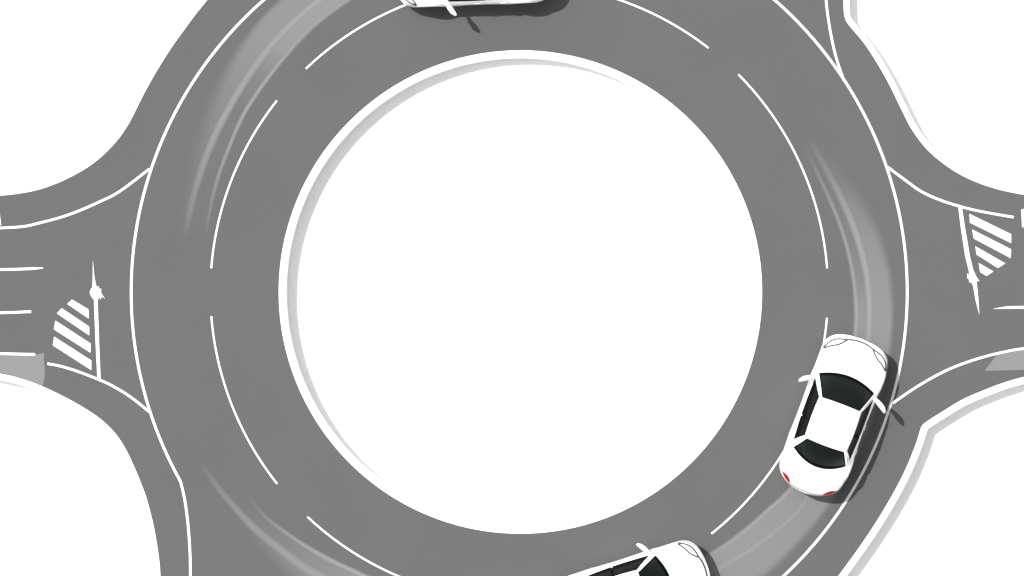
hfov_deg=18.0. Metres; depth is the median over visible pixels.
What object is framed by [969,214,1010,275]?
hatched marking
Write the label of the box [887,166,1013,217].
edge line
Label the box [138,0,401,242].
worn lane
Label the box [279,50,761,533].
island kerb
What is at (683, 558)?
car
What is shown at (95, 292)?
give way line
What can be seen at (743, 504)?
lane line
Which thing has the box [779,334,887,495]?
car
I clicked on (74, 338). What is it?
hatched marking
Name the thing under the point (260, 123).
lane line
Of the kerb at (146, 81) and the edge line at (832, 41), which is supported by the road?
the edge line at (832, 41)
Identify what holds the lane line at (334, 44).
on the road
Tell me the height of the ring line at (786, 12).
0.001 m
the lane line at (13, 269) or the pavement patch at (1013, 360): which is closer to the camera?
the lane line at (13, 269)
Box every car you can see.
[401,0,542,15]
[569,540,710,575]
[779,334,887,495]
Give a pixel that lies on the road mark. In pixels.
(1022, 212)
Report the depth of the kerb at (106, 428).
89.99 m
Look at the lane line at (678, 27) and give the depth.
89.99 m
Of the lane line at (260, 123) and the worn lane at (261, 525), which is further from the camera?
the worn lane at (261, 525)
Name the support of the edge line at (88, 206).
on the road
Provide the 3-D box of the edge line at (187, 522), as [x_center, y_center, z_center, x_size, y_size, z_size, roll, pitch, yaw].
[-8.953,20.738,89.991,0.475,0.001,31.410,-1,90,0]
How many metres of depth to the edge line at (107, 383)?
89.99 m
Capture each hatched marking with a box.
[53,300,90,369]
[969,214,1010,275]
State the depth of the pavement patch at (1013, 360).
90.00 m
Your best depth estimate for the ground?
90.47 m
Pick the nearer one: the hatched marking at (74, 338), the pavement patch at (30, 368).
the hatched marking at (74, 338)
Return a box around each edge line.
[0,168,149,228]
[47,362,149,412]
[173,469,191,575]
[825,0,844,80]
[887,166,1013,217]
[892,347,1023,403]
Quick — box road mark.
[1021,209,1023,226]
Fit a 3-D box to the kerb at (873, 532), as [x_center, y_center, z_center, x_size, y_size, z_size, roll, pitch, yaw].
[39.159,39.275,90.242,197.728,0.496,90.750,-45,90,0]
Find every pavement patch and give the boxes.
[0,353,44,384]
[986,350,1023,370]
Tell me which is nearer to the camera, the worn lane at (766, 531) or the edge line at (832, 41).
the edge line at (832, 41)
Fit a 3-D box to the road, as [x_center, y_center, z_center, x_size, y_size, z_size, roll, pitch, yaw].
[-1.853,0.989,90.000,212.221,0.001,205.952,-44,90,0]
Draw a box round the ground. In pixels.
[0,0,1023,575]
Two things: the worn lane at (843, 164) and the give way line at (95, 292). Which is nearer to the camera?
the give way line at (95, 292)
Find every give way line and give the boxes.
[90,267,103,379]
[958,205,978,311]
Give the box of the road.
[0,0,1023,575]
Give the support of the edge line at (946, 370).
on the road
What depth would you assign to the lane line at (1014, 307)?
89.99 m
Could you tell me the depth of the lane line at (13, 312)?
89.99 m
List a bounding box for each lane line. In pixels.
[0,267,31,270]
[0,310,30,313]
[0,352,34,355]
[210,100,276,267]
[210,316,277,483]
[306,4,406,68]
[307,516,398,575]
[618,0,708,47]
[711,318,827,533]
[738,74,827,267]
[1006,306,1023,308]
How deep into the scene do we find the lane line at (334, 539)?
89.99 m
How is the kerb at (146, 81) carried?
on the ground
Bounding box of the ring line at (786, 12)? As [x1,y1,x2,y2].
[130,0,908,575]
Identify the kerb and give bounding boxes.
[0,0,206,195]
[0,374,159,575]
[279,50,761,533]
[839,377,1023,575]
[844,0,1023,194]
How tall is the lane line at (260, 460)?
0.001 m
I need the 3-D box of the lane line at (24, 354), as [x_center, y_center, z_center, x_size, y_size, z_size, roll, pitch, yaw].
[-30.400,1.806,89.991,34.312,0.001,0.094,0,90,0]
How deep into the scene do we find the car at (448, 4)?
89.21 m
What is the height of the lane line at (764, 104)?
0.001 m
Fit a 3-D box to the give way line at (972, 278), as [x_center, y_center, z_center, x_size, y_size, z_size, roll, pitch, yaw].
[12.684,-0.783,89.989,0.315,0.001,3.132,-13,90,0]
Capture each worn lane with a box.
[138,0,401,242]
[179,439,388,575]
[698,484,822,575]
[766,111,904,528]
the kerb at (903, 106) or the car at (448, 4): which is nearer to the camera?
the car at (448, 4)

